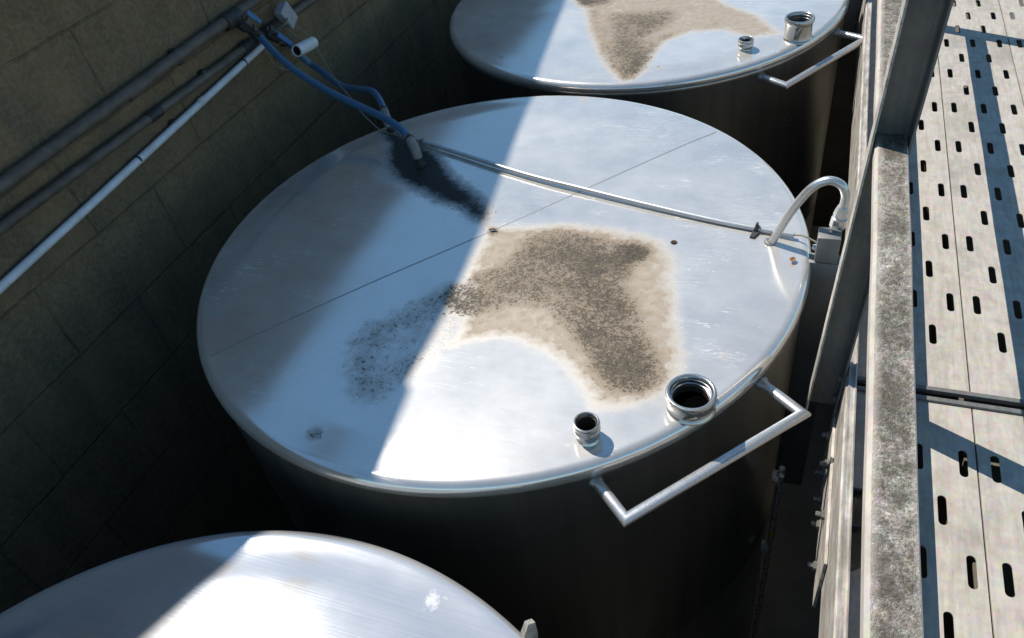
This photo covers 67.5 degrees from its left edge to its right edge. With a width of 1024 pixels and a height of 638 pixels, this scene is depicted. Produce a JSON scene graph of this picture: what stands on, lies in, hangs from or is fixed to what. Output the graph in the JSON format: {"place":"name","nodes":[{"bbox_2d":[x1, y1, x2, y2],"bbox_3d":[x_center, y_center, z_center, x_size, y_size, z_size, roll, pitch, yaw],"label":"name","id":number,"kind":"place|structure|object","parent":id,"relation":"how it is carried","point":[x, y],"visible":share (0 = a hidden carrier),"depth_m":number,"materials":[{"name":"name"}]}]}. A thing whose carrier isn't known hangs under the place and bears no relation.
{"place":"outdoors","nodes":[
{"label":"outdoors","id":0,"kind":"place"},
{"bbox_2d":[749,225,845,637],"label":"pit floor","id":1,"kind":"structure","parent":0,"point":[788,610],"depth_m":4.03,"materials":[{"name":"concrete"}]},
{"bbox_2d":[0,530,537,637],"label":"storage tank","id":2,"kind":"object","parent":1,"relation":"on","point":[271,584],"visible":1,"depth_m":1.83,"materials":[{"name":"silver metal"}]},
{"bbox_2d":[196,96,850,637],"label":"storage tank","id":3,"kind":"object","parent":1,"relation":"on","point":[552,410],"visible":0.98,"depth_m":2.25,"materials":[{"name":"silver metal"}]},
{"bbox_2d":[378,132,496,213],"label":"leaf litter","id":4,"kind":"object","parent":3,"relation":"on","point":[434,177],"visible":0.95,"depth_m":2.85,"materials":[{"name":"brown plant"}]},
{"bbox_2d":[415,137,816,242],"bbox_3d":[0.255,-0.465,2.673,1.612,0.035,0.061,21,50,30],"label":"steel conduit","id":5,"kind":"object","parent":3,"relation":"on","point":[757,228],"visible":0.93,"depth_m":2.59,"materials":[{"name":"silver metal"}]},
{"bbox_2d":[776,227,841,484],"bbox_3d":[0.997,0.186,2.593,0.104,1.193,0.055,8,45,19],"label":"control box","id":6,"kind":"object","parent":3,"relation":"attached to","point":[824,259],"visible":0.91,"depth_m":2.48,"materials":[{"name":"grey plastic"}]},
{"bbox_2d":[449,0,862,237],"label":"storage tank","id":7,"kind":"object","parent":1,"relation":"on","point":[757,77],"visible":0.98,"depth_m":3.50,"materials":[{"name":"silver metal"}]},
{"bbox_2d":[1009,0,1023,18],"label":"ground","id":8,"kind":"structure","parent":0,"point":[1021,3],"depth_m":8.35,"materials":[{"name":"grey concrete"}]},
{"bbox_2d":[0,0,464,612],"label":"concrete wall","id":9,"kind":"structure","parent":8,"relation":"on","point":[120,434],"depth_m":2.97,"materials":[{"name":"grey concrete"}]},
{"bbox_2d":[0,37,256,235],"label":"wall pipe","id":10,"kind":"object","parent":9,"relation":"attached to","point":[246,46],"depth_m":2.74,"materials":[{"name":"grey metal"}]},
{"bbox_2d":[0,0,264,196],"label":"wall pipe","id":11,"kind":"object","parent":9,"relation":"attached to","point":[42,155],"depth_m":2.71,"materials":[{"name":"grey metal"}]},
{"bbox_2d":[236,10,261,36],"bbox_3d":[-1.110,-1.240,3.232,0.102,0.148,0.114,8,45,19],"label":"water valve","id":12,"kind":"object","parent":11,"relation":"attached to","point":[246,25],"visible":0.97,"depth_m":3.22,"materials":[{"name":"grey metal"}]},
{"bbox_2d":[257,34,425,167],"bbox_3d":[-0.707,-0.914,3.134,1.004,0.341,0.072,29,55,35],"label":"blue hose","id":13,"kind":"object","parent":12,"relation":"attached to","point":[410,140],"visible":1,"depth_m":3.11,"materials":[{"name":"rubber"}]},
{"bbox_2d":[0,43,264,294],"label":"wall pipe","id":14,"kind":"object","parent":9,"relation":"attached to","point":[14,274],"depth_m":2.77,"materials":[{"name":"white plastic"}]},
{"bbox_2d":[251,0,317,44],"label":"wall pipe","id":15,"kind":"object","parent":9,"relation":"attached to","point":[301,7],"depth_m":3.55,"materials":[{"name":"grey metal"}]},
{"bbox_2d":[263,25,292,45],"bbox_3d":[-1.027,-1.254,3.397,0.126,0.109,0.105,23,52,32],"label":"water valve","id":16,"kind":"object","parent":15,"relation":"attached to","point":[273,34],"visible":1,"depth_m":3.37,"materials":[{"name":"blue metal"}]},
{"bbox_2d":[285,42,395,132],"bbox_3d":[-0.736,-1.051,3.359,0.125,0.248,0.771,-36,48,-26],"label":"blue hose","id":17,"kind":"object","parent":16,"relation":"attached to","point":[373,92],"visible":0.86,"depth_m":3.42,"materials":[{"name":"rubber"}]},
{"bbox_2d":[274,1,297,28],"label":"junction box","id":18,"kind":"object","parent":9,"relation":"attached to","point":[283,10],"visible":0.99,"depth_m":3.43,"materials":[{"name":"grey plastic"}]},
{"bbox_2d":[277,17,287,29],"bbox_3d":[-1.025,-1.312,3.421,0.075,0.044,0.034,-29,45,-19],"label":"cable","id":19,"kind":"object","parent":18,"relation":"attached to","point":[282,25],"visible":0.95,"depth_m":3.42,"materials":[{"name":"black rubber"}]},
{"bbox_2d":[295,25,402,136],"bbox_3d":[-0.696,-1.029,3.291,0.074,0.285,0.936,-30,46,-21],"label":"cable","id":20,"kind":"object","parent":18,"relation":"hanging from","point":[344,90],"visible":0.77,"depth_m":3.38,"materials":[{"name":"rubber"}]},
{"bbox_2d":[265,48,307,70],"bbox_3d":[-1.023,-1.204,3.510,0.023,0.164,0.200,23,52,31],"label":"cable","id":21,"kind":"object","parent":9,"relation":"attached to","point":[279,67],"visible":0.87,"depth_m":3.47,"materials":[{"name":"black rubber"}]},
{"bbox_2d":[280,37,317,56],"bbox_3d":[-0.997,-1.256,3.531,0.158,0.075,0.148,8,45,19],"label":"white tube","id":22,"kind":"object","parent":9,"relation":"attached to","point":[305,46],"visible":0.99,"depth_m":3.49,"materials":[{"name":"plastic"}]},
{"bbox_2d":[812,23,858,227],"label":"retaining wall","id":23,"kind":"structure","parent":8,"relation":"on","point":[836,158],"depth_m":5.49,"materials":[{"name":"concrete"}]},
{"bbox_2d":[807,0,871,637],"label":"edge channel","id":24,"kind":"object","parent":23,"relation":"attached to","point":[830,566],"visible":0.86,"depth_m":1.88,"materials":[{"name":"grey metal"}]},
{"bbox_2d":[843,0,862,32],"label":"steel post","id":25,"kind":"object","parent":24,"relation":"attached to","point":[852,17],"visible":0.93,"depth_m":3.70,"materials":[{"name":"grey metal"}]},
{"bbox_2d":[873,0,902,121],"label":"guard rail","id":26,"kind":"object","parent":25,"relation":"attached to","point":[888,12],"visible":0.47,"depth_m":1.87,"materials":[{"name":"grey metal"}]},
{"bbox_2d":[805,0,953,417],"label":"steel post","id":27,"kind":"object","parent":24,"relation":"attached to","point":[918,39],"visible":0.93,"depth_m":1.61,"materials":[{"name":"grey metal"}]},
{"bbox_2d":[860,134,923,637],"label":"guard rail","id":28,"kind":"object","parent":27,"relation":"attached to","point":[891,605],"visible":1,"depth_m":1.04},
{"bbox_2d":[857,0,968,401],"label":"deck plank","id":29,"kind":"object","parent":24,"relation":"attached to","point":[941,362],"visible":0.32,"depth_m":2.33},
{"bbox_2d":[848,391,992,637],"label":"deck plank","id":30,"kind":"object","parent":24,"relation":"attached to","point":[945,435],"visible":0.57,"depth_m":1.70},
{"bbox_2d":[850,487,862,570],"bbox_3d":[0.769,0.451,1.698,0.028,0.055,0.220,8,45,19],"label":"rail bracket","id":31,"kind":"object","parent":30,"relation":"on","point":[856,540],"visible":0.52,"depth_m":1.70,"materials":[{"name":"grey metal"}]},
{"bbox_2d":[857,1,1023,637],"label":"retaining wall","id":32,"kind":"structure","parent":8,"relation":"on","point":[971,563],"depth_m":2.47,"materials":[{"name":"concrete"}]},
{"bbox_2d":[938,0,1023,401],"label":"deck plank","id":33,"kind":"object","parent":32,"relation":"on","point":[992,369],"visible":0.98,"depth_m":2.56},
{"bbox_2d":[944,40,1021,61],"bbox_3d":[2.039,-1.206,3.445,0.816,0.108,0.060,8,45,19],"label":"deck joist","id":34,"kind":"object","parent":32,"relation":"on","point":[972,43],"depth_m":3.40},
{"bbox_2d":[998,0,1023,104],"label":"deck plank","id":35,"kind":"object","parent":34,"relation":"on","point":[1014,28],"visible":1,"depth_m":3.31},
{"bbox_3d":[0.693,1.542,0.715,0.816,0.108,0.060,8,45,19],"label":"deck joist","id":36,"kind":"object","parent":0,"visible":0},
{"bbox_2d":[971,409,1023,637],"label":"deck plank","id":37,"kind":"object","parent":36,"relation":"on","point":[999,436],"visible":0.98,"depth_m":1.71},
{"bbox_2d":[857,376,1023,415],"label":"joint strip","id":38,"kind":"object","parent":37,"relation":"on","point":[969,395],"depth_m":1.94,"materials":[{"name":"grey metal"}]}
]}

